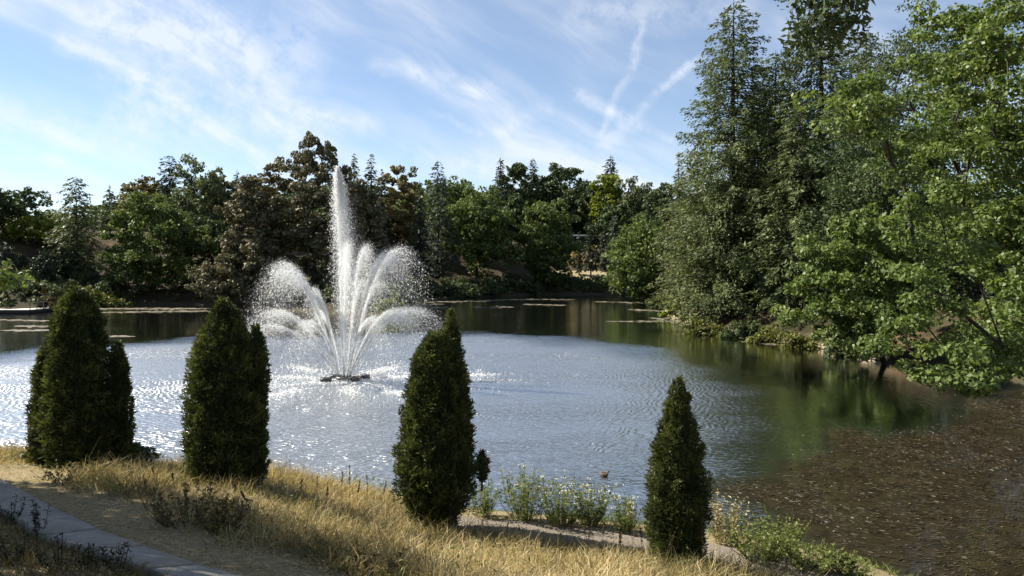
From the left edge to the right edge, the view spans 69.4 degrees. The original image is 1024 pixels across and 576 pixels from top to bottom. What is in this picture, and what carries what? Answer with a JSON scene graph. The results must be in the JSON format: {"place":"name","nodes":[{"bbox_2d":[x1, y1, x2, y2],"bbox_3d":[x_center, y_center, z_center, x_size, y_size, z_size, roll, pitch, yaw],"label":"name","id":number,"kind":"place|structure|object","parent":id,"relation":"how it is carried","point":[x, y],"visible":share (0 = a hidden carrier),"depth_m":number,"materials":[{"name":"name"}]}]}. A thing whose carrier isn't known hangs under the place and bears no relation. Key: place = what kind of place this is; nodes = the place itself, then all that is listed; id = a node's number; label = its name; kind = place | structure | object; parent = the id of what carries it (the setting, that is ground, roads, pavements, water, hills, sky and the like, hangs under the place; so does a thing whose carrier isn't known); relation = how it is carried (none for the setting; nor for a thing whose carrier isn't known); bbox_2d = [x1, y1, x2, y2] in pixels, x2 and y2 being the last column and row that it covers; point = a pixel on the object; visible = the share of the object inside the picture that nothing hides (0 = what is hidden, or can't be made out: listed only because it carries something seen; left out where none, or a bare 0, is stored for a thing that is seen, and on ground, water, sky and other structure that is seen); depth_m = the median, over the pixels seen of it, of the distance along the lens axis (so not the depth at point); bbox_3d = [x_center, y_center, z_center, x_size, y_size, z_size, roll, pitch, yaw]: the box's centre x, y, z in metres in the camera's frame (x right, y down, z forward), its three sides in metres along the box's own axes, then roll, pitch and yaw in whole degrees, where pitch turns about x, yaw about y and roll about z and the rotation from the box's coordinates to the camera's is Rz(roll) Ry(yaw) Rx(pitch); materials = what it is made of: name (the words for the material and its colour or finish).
{"place":"outdoors","nodes":[
{"label":"outdoors","id":0,"kind":"place"},
{"bbox_2d":[0,479,240,575],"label":"paved path","id":1,"kind":"structure","parent":0,"point":[74,530],"depth_m":9.74,"materials":[{"name":"concrete"}]},
{"bbox_2d":[0,295,1023,575],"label":"water","id":2,"kind":"structure","parent":0,"point":[584,397],"depth_m":35.04,"materials":[{"name":"liquid"}]},
{"bbox_2d":[0,308,212,336],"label":"floating mat","id":3,"kind":"object","parent":2,"relation":"on","point":[17,330],"visible":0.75,"depth_m":112.68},
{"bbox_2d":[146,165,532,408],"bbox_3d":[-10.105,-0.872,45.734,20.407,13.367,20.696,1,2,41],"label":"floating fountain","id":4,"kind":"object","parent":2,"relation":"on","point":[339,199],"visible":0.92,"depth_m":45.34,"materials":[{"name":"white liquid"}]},
{"bbox_2d":[369,290,407,316],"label":"island bush","id":5,"kind":"object","parent":2,"relation":"on","point":[389,302],"visible":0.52,"depth_m":104.59,"materials":[{"name":"green plant"}]},
{"bbox_2d":[428,299,775,344],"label":"floating mat","id":6,"kind":"object","parent":2,"relation":"on","point":[659,319],"visible":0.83,"depth_m":136.41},
{"bbox_2d":[712,388,1023,575],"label":"pond weed","id":7,"kind":"object","parent":2,"relation":"on","point":[942,512],"visible":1,"depth_m":22.79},
{"bbox_2d":[0,219,1023,575],"bbox_3d":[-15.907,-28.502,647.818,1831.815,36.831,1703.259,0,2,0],"label":"ground","id":8,"kind":"structure","parent":0,"point":[188,297],"depth_m":17.78,"materials":[{"name":"soil"}]},
{"bbox_2d":[0,242,18,269],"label":"dark juniper","id":9,"kind":"object","parent":8,"relation":"on","point":[7,253],"visible":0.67,"depth_m":135.64,"materials":[{"name":"plant"}]},
{"bbox_2d":[0,520,29,565],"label":"dark weed","id":10,"kind":"object","parent":8,"relation":"on","point":[2,550],"visible":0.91,"depth_m":8.29,"materials":[{"name":"green plant"}]},
{"bbox_2d":[0,258,35,296],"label":"tree","id":11,"kind":"object","parent":8,"relation":"on","point":[5,275],"visible":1,"depth_m":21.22,"materials":[{"name":"green plant"}]},
{"bbox_2d":[0,186,53,234],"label":"dark oak","id":12,"kind":"object","parent":8,"relation":"on","point":[11,207],"visible":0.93,"depth_m":149.06,"materials":[{"name":"green plant"}]},
{"bbox_2d":[0,301,58,312],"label":"landing stage","id":13,"kind":"object","parent":8,"relation":"on","point":[30,310],"visible":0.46,"depth_m":111.27,"materials":[{"name":"grey wood"}]},
{"bbox_2d":[0,215,66,245],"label":"lime tree","id":14,"kind":"object","parent":8,"relation":"on","point":[24,222],"visible":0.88,"depth_m":148.19,"materials":[{"name":"green plant"}]},
{"bbox_2d":[29,499,50,539],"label":"dark weed","id":15,"kind":"object","parent":8,"relation":"on","point":[35,517],"visible":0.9,"depth_m":10.14,"materials":[{"name":"green plant"}]},
{"bbox_2d":[26,246,61,280],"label":"dark juniper","id":16,"kind":"object","parent":8,"relation":"on","point":[44,266],"visible":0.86,"depth_m":133.34,"materials":[{"name":"plant"}]},
{"bbox_2d":[0,269,107,306],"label":"undergrowth","id":17,"kind":"object","parent":8,"relation":"on","point":[32,286],"visible":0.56,"depth_m":121.55,"materials":[{"name":"green plant"}]},
{"bbox_2d":[13,209,96,230],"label":"broadleaf tree","id":18,"kind":"object","parent":8,"relation":"on","point":[49,213],"visible":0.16,"depth_m":162.80,"materials":[{"name":"green plant"}]},
{"bbox_2d":[33,532,77,570],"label":"dark weed","id":19,"kind":"object","parent":8,"relation":"on","point":[43,554],"visible":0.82,"depth_m":8.12,"materials":[{"name":"green plant"}]},
{"bbox_2d":[48,246,78,279],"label":"dark juniper","id":20,"kind":"object","parent":8,"relation":"on","point":[64,272],"visible":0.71,"depth_m":139.37,"materials":[{"name":"plant"}]},
{"bbox_2d":[31,460,109,483],"bbox_3d":[-9.301,3.905,15.640,1.365,0.406,1.408,0,2,0],"label":"dry scrub","id":21,"kind":"object","parent":8,"relation":"on","point":[54,477],"visible":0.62,"depth_m":15.47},
{"bbox_2d":[41,177,108,275],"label":"drooping cypress","id":22,"kind":"object","parent":8,"relation":"on","point":[79,232],"visible":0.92,"depth_m":141.13,"materials":[{"name":"plant"}]},
{"bbox_2d":[23,285,138,469],"bbox_3d":[-10.808,2.326,18.304,2.791,4.801,1.905,0,2,0],"label":"juniper","id":23,"kind":"object","parent":8,"relation":"on","point":[79,405],"visible":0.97,"depth_m":17.98,"materials":[{"name":"green plant"}]},
{"bbox_2d":[66,541,100,570],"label":"dark weed","id":24,"kind":"object","parent":8,"relation":"on","point":[90,558],"visible":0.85,"depth_m":8.35,"materials":[{"name":"green plant"}]},
{"bbox_2d":[0,507,193,575],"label":"shaded grass","id":25,"kind":"structure","parent":8,"relation":"on","point":[31,558],"depth_m":8.36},
{"bbox_2d":[63,281,134,306],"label":"reed bed","id":26,"kind":"object","parent":8,"relation":"on","point":[106,301],"visible":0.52,"depth_m":131.08,"materials":[{"name":"green plant"}]},
{"bbox_2d":[94,185,122,233],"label":"young fir","id":27,"kind":"object","parent":8,"relation":"on","point":[110,199],"visible":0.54,"depth_m":169.06,"materials":[{"name":"green plant"}]},
{"bbox_2d":[96,542,132,574],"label":"dark weed","id":28,"kind":"object","parent":8,"relation":"on","point":[104,554],"visible":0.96,"depth_m":8.30,"materials":[{"name":"green plant"}]},
{"bbox_2d":[116,178,169,229],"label":"tree","id":29,"kind":"object","parent":8,"relation":"on","point":[127,188],"visible":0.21,"depth_m":183.82,"materials":[{"name":"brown plant"}]},
{"bbox_2d":[130,442,163,467],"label":"leafy shrub","id":30,"kind":"object","parent":8,"relation":"on","point":[146,452],"visible":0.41,"depth_m":19.50,"materials":[{"name":"green plant"}]},
{"bbox_2d":[0,230,296,308],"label":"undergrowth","id":31,"kind":"object","parent":8,"relation":"on","point":[53,299],"visible":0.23,"depth_m":138.57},
{"bbox_2d":[94,190,219,294],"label":"broadleaf tree","id":32,"kind":"object","parent":8,"relation":"on","point":[168,224],"visible":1,"depth_m":137.16,"materials":[{"name":"green plant"}]},
{"bbox_2d":[152,156,185,214],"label":"dark pine","id":33,"kind":"object","parent":8,"relation":"on","point":[166,189],"visible":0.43,"depth_m":170.93,"materials":[{"name":"plant"}]},
{"bbox_2d":[137,472,240,528],"bbox_3d":[-5.181,3.379,11.607,1.407,0.695,1.368,1,2,36],"label":"dry scrub","id":34,"kind":"object","parent":8,"relation":"on","point":[162,512],"visible":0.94,"depth_m":11.49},
{"bbox_2d":[169,211,230,266],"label":"broadleaf tree","id":35,"kind":"object","parent":8,"relation":"on","point":[217,227],"visible":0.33,"depth_m":148.91,"materials":[{"name":"green plant"}]},
{"bbox_2d":[0,462,401,575],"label":"straw litter","id":36,"kind":"object","parent":8,"relation":"on","point":[180,554],"visible":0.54,"depth_m":11.29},
{"bbox_2d":[170,153,236,240],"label":"birch tree","id":37,"kind":"object","parent":8,"relation":"on","point":[204,185],"visible":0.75,"depth_m":162.92,"materials":[{"name":"green plant"}]},
{"bbox_2d":[184,257,263,307],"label":"bush","id":38,"kind":"object","parent":8,"relation":"on","point":[212,284],"visible":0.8,"depth_m":123.42,"materials":[{"name":"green plant"}]},
{"bbox_2d":[194,493,253,533],"bbox_3d":[-4.451,3.517,11.417,0.752,0.552,0.955,0,2,0],"label":"dry scrub","id":39,"kind":"object","parent":8,"relation":"on","point":[223,515],"visible":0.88,"depth_m":11.44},
{"bbox_2d":[178,296,271,485],"bbox_3d":[-6.330,2.353,16.370,2.062,4.397,1.992,0,2,0],"label":"juniper","id":40,"kind":"object","parent":8,"relation":"on","point":[226,402],"visible":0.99,"depth_m":15.93,"materials":[{"name":"green plant"}]},
{"bbox_2d":[69,259,423,307],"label":"undergrowth","id":41,"kind":"object","parent":8,"relation":"on","point":[104,286],"visible":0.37,"depth_m":128.31,"materials":[{"name":"green plant"}]},
{"bbox_2d":[233,173,276,238],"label":"broadleaf tree","id":42,"kind":"object","parent":8,"relation":"on","point":[267,188],"visible":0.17,"depth_m":167.78,"materials":[{"name":"plant"}]},
{"bbox_2d":[213,175,299,303],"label":"copper beech","id":43,"kind":"object","parent":8,"relation":"on","point":[247,257],"visible":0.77,"depth_m":125.43,"materials":[{"name":"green plant"}]},
{"bbox_2d":[226,131,372,281],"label":"copper beech","id":44,"kind":"object","parent":8,"relation":"on","point":[317,243],"visible":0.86,"depth_m":126.17,"materials":[{"name":"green plant"}]},
{"bbox_2d":[325,179,394,267],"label":"copper beech","id":45,"kind":"object","parent":8,"relation":"on","point":[373,222],"visible":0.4,"depth_m":134.26,"materials":[{"name":"brown plant"}]},
{"bbox_2d":[318,537,410,575],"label":"dry scrub","id":46,"kind":"object","parent":8,"relation":"on","point":[376,568],"visible":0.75,"depth_m":10.40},
{"bbox_2d":[361,154,380,269],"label":"dark spruce","id":47,"kind":"object","parent":8,"relation":"on","point":[371,189],"visible":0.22,"depth_m":167.07,"materials":[{"name":"green plant"}]},
{"bbox_2d":[367,169,398,274],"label":"dark spruce","id":48,"kind":"object","parent":8,"relation":"on","point":[387,224],"visible":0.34,"depth_m":159.27,"materials":[{"name":"green plant"}]},
{"bbox_2d":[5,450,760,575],"bbox_3d":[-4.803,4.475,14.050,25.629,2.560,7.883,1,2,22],"label":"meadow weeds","id":49,"kind":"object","parent":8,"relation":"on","point":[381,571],"visible":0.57,"depth_m":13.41,"materials":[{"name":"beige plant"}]},
{"bbox_2d":[363,165,424,277],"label":"tree","id":50,"kind":"object","parent":8,"relation":"on","point":[403,229],"visible":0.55,"depth_m":162.77,"materials":[{"name":"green plant"}]},
{"bbox_2d":[376,277,424,306],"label":"dusky bush","id":51,"kind":"object","parent":8,"relation":"on","point":[411,294],"visible":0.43,"depth_m":112.16,"materials":[{"name":"green plant"}]},
{"bbox_2d":[0,438,830,575],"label":"meadow grass","id":52,"kind":"structure","parent":8,"relation":"on","point":[379,539],"depth_m":13.67,"materials":[{"name":"plant"}]},
{"bbox_2d":[404,181,436,293],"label":"dark spruce","id":53,"kind":"object","parent":8,"relation":"on","point":[421,243],"visible":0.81,"depth_m":157.40,"materials":[{"name":"green plant"}]},
{"bbox_2d":[418,161,462,278],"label":"blue fir","id":54,"kind":"object","parent":8,"relation":"on","point":[437,251],"visible":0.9,"depth_m":176.84,"materials":[{"name":"green plant"}]},
{"bbox_2d":[389,307,491,532],"bbox_3d":[-1.758,3.142,17.061,2.127,5.472,2.051,-1,2,-39],"label":"juniper","id":55,"kind":"object","parent":8,"relation":"on","point":[435,469],"visible":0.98,"depth_m":16.61,"materials":[{"name":"green plant"}]},
{"bbox_2d":[425,175,490,251],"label":"broadleaf tree","id":56,"kind":"object","parent":8,"relation":"on","point":[455,190],"visible":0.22,"depth_m":200.58,"materials":[{"name":"green plant"}]},
{"bbox_2d":[429,184,524,279],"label":"shore oak","id":57,"kind":"object","parent":8,"relation":"on","point":[475,230],"visible":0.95,"depth_m":181.73,"materials":[{"name":"green plant"}]},
{"bbox_2d":[465,478,502,517],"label":"weed clump","id":58,"kind":"object","parent":8,"relation":"on","point":[485,501],"visible":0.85,"depth_m":18.24,"materials":[{"name":"green plant"}]},
{"bbox_2d":[490,158,510,235],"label":"fir","id":59,"kind":"object","parent":8,"relation":"on","point":[500,188],"visible":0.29,"depth_m":236.62,"materials":[{"name":"green plant"}]},
{"bbox_2d":[485,193,534,234],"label":"broadleaf tree","id":60,"kind":"object","parent":8,"relation":"on","point":[514,201],"visible":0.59,"depth_m":229.77,"materials":[{"name":"green plant"}]},
{"bbox_2d":[496,162,544,234],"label":"broadleaf tree","id":61,"kind":"object","parent":8,"relation":"on","point":[516,171],"visible":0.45,"depth_m":238.19,"materials":[{"name":"green plant"}]},
{"bbox_2d":[493,463,551,521],"bbox_3d":[0.302,5.043,18.001,1.357,1.262,1.334,-1,2,-19],"label":"weed clump","id":62,"kind":"object","parent":8,"relation":"on","point":[523,506],"visible":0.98,"depth_m":17.96,"materials":[{"name":"green plant"}]},
{"bbox_2d":[391,272,666,298],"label":"undergrowth","id":63,"kind":"object","parent":8,"relation":"on","point":[465,287],"visible":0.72,"depth_m":179.77,"materials":[{"name":"green plant"}]},
{"bbox_2d":[154,458,919,575],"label":"shore grass","id":64,"kind":"structure","parent":8,"relation":"on","point":[603,519],"depth_m":17.58,"materials":[{"name":"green plant"}]},
{"bbox_2d":[507,197,587,290],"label":"lone oak","id":65,"kind":"object","parent":8,"relation":"on","point":[539,257],"visible":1,"depth_m":183.63,"materials":[{"name":"green plant"}]},
{"bbox_2d":[530,162,591,225],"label":"broadleaf tree","id":66,"kind":"object","parent":8,"relation":"on","point":[553,181],"visible":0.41,"depth_m":243.80,"materials":[{"name":"green plant"}]},
{"bbox_2d":[531,469,591,527],"bbox_3d":[1.181,5.063,17.639,1.446,1.238,1.373,0,2,0],"label":"weed clump","id":67,"kind":"object","parent":8,"relation":"on","point":[551,516],"visible":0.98,"depth_m":17.51,"materials":[{"name":"green plant"}]},
{"bbox_2d":[551,181,602,233],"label":"broadleaf tree","id":68,"kind":"object","parent":8,"relation":"on","point":[580,200],"visible":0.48,"depth_m":236.04,"materials":[{"name":"green plant"}]},
{"bbox_2d":[569,478,623,526],"bbox_3d":[1.988,5.175,17.782,1.365,1.028,1.159,0,2,0],"label":"weed clump","id":69,"kind":"object","parent":8,"relation":"on","point":[599,508],"visible":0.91,"depth_m":17.64,"materials":[{"name":"green plant"}]},
{"bbox_2d":[598,225,610,271],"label":"slim spruce","id":70,"kind":"object","parent":8,"relation":"on","point":[603,264],"visible":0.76,"depth_m":202.37,"materials":[{"name":"green plant"}]},
{"bbox_2d":[587,174,623,222],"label":"lime tree","id":71,"kind":"object","parent":8,"relation":"on","point":[611,192],"visible":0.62,"depth_m":225.31,"materials":[{"name":"green plant"}]},
{"bbox_2d":[585,204,641,245],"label":"broadleaf tree","id":72,"kind":"object","parent":8,"relation":"on","point":[605,217],"visible":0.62,"depth_m":214.70,"materials":[{"name":"green plant"}]},
{"bbox_2d":[607,492,642,534],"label":"weed clump","id":73,"kind":"object","parent":8,"relation":"on","point":[624,522],"visible":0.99,"depth_m":17.08,"materials":[{"name":"green plant"}]},
{"bbox_2d":[606,176,668,230],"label":"broadleaf tree","id":74,"kind":"object","parent":8,"relation":"on","point":[633,192],"visible":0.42,"depth_m":218.10,"materials":[{"name":"green plant"}]},
{"bbox_2d":[600,213,688,301],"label":"shore oak","id":75,"kind":"object","parent":8,"relation":"on","point":[637,272],"visible":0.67,"depth_m":144.50,"materials":[{"name":"green plant"}]},
{"bbox_2d":[625,182,693,254],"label":"broadleaf tree","id":76,"kind":"object","parent":8,"relation":"on","point":[658,197],"visible":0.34,"depth_m":197.63,"materials":[{"name":"green plant"}]},
{"bbox_2d":[659,158,689,299],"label":"thin fir","id":77,"kind":"object","parent":8,"relation":"on","point":[677,170],"visible":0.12,"depth_m":127.55,"materials":[{"name":"green plant"}]},
{"bbox_2d":[642,375,717,567],"bbox_3d":[3.275,3.719,14.589,1.500,4.064,1.480,0,2,0],"label":"juniper","id":78,"kind":"object","parent":8,"relation":"on","point":[677,502],"visible":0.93,"depth_m":14.31,"materials":[{"name":"green plant"}]},
{"bbox_2d":[644,143,737,326],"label":"hemlock","id":79,"kind":"object","parent":8,"relation":"on","point":[675,274],"visible":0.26,"depth_m":89.43,"materials":[{"name":"green plant"}]},
{"bbox_2d":[681,316,725,335],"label":"bank shrub","id":80,"kind":"object","parent":8,"relation":"on","point":[698,327],"visible":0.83,"depth_m":75.99,"materials":[{"name":"green plant"}]},
{"bbox_2d":[668,180,766,325],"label":"hemlock","id":81,"kind":"object","parent":8,"relation":"on","point":[702,284],"visible":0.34,"depth_m":83.11,"materials":[{"name":"green plant"}]},
{"bbox_2d":[652,0,793,322],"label":"douglas fir","id":82,"kind":"object","parent":8,"relation":"on","point":[727,64],"visible":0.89,"depth_m":80.29,"materials":[{"name":"green plant"}]},
{"bbox_2d":[708,488,753,546],"bbox_3d":[4.779,5.113,16.437,1.082,1.210,1.117,0,2,0],"label":"weed clump","id":83,"kind":"object","parent":8,"relation":"on","point":[717,525],"visible":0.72,"depth_m":16.46,"materials":[{"name":"plant"}]},
{"bbox_2d":[718,320,753,338],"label":"bank shrub","id":84,"kind":"object","parent":8,"relation":"on","point":[741,330],"visible":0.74,"depth_m":72.14,"materials":[{"name":"green plant"}]},
{"bbox_2d":[717,506,810,564],"bbox_3d":[5.321,5.236,15.527,2.059,0.987,1.656,0,2,0],"label":"weed clump","id":85,"kind":"object","parent":8,"relation":"on","point":[774,541],"visible":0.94,"depth_m":15.37,"materials":[{"name":"green plant"}]},
{"bbox_2d":[738,322,792,342],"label":"bank shrub","id":86,"kind":"object","parent":8,"relation":"on","point":[764,336],"visible":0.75,"depth_m":67.95,"materials":[{"name":"green plant"}]},
{"bbox_2d":[701,53,843,286],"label":"douglas fir","id":87,"kind":"object","parent":8,"relation":"on","point":[777,59],"visible":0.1,"depth_m":84.84,"materials":[{"name":"green plant"}]},
{"bbox_2d":[727,106,858,317],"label":"douglas fir","id":88,"kind":"object","parent":8,"relation":"on","point":[793,195],"visible":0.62,"depth_m":73.34,"materials":[{"name":"green plant"}]},
{"bbox_2d":[772,331,821,348],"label":"bank shrub","id":89,"kind":"object","parent":8,"relation":"on","point":[798,341],"visible":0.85,"depth_m":63.78,"materials":[{"name":"green plant"}]},
{"bbox_2d":[731,0,892,273],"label":"douglas fir","id":90,"kind":"object","parent":8,"relation":"on","point":[825,76],"visible":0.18,"depth_m":76.63,"materials":[{"name":"green plant"}]},
{"bbox_2d":[778,536,845,575],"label":"weed clump","id":91,"kind":"object","parent":8,"relation":"on","point":[822,566],"visible":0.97,"depth_m":14.92,"materials":[{"name":"green plant"}]},
{"bbox_2d":[774,0,875,62],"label":"overhanging oak","id":92,"kind":"object","parent":8,"relation":"on","point":[831,21],"visible":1,"depth_m":8.88,"materials":[{"name":"green plant"}]},
{"bbox_2d":[821,335,858,357],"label":"bank shrub","id":93,"kind":"object","parent":8,"relation":"on","point":[827,348],"visible":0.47,"depth_m":57.85,"materials":[{"name":"green plant"}]},
{"bbox_2d":[818,550,879,575],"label":"weed clump","id":94,"kind":"object","parent":8,"relation":"on","point":[847,567],"visible":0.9,"depth_m":14.85,"materials":[{"name":"green plant"}]},
{"bbox_2d":[688,194,1021,327],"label":"undergrowth","id":95,"kind":"object","parent":8,"relation":"on","point":[965,290],"visible":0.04,"depth_m":59.19,"materials":[{"name":"green plant"}]},
{"bbox_2d":[769,202,946,363],"bbox_3d":[24.868,0.034,52.993,11.109,12.227,10.794,0,2,0],"label":"waterside alder","id":96,"kind":"object","parent":8,"relation":"on","point":[838,308],"visible":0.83,"depth_m":51.67,"materials":[{"name":"green plant"}]},
{"bbox_2d":[816,31,921,212],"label":"douglas fir","id":97,"kind":"object","parent":8,"relation":"on","point":[868,47],"visible":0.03,"depth_m":82.80,"materials":[{"name":"green plant"}]},
{"bbox_2d":[793,123,990,301],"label":"broadleaf tree","id":98,"kind":"object","parent":8,"relation":"on","point":[842,170],"visible":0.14,"depth_m":65.61,"materials":[{"name":"green plant"}]},
{"bbox_2d":[791,0,1023,398],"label":"lime tree","id":99,"kind":"object","parent":8,"relation":"on","point":[983,33],"visible":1,"depth_m":26.04,"materials":[{"name":"green plant"}]},
{"bbox_2d":[801,0,1019,287],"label":"broadleaf tree","id":100,"kind":"object","parent":8,"relation":"on","point":[871,176],"visible":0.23,"depth_m":61.06,"materials":[{"name":"green plant"}]},
{"bbox_2d":[894,158,1023,293],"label":"broadleaf tree","id":101,"kind":"object","parent":8,"relation":"on","point":[999,269],"visible":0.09,"depth_m":57.40,"materials":[{"name":"green plant"}]},
{"bbox_2d":[0,0,1023,215],"label":"sky","id":102,"kind":"structure","parent":0,"point":[96,92],"materials":[{"name":"blue"}]},
{"bbox_2d":[552,271,609,278],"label":"terrace","id":103,"kind":"structure","parent":0,"point":[586,274],"depth_m":200.10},
{"bbox_2d":[580,224,600,277],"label":"slim spruce","id":104,"kind":"object","parent":103,"relation":"on","point":[591,267],"visible":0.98,"depth_m":195.36,"materials":[{"name":"green plant"}]},
{"bbox_2d":[369,504,843,575],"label":"gravel path","id":105,"kind":"structure","parent":0,"point":[609,535],"depth_m":16.84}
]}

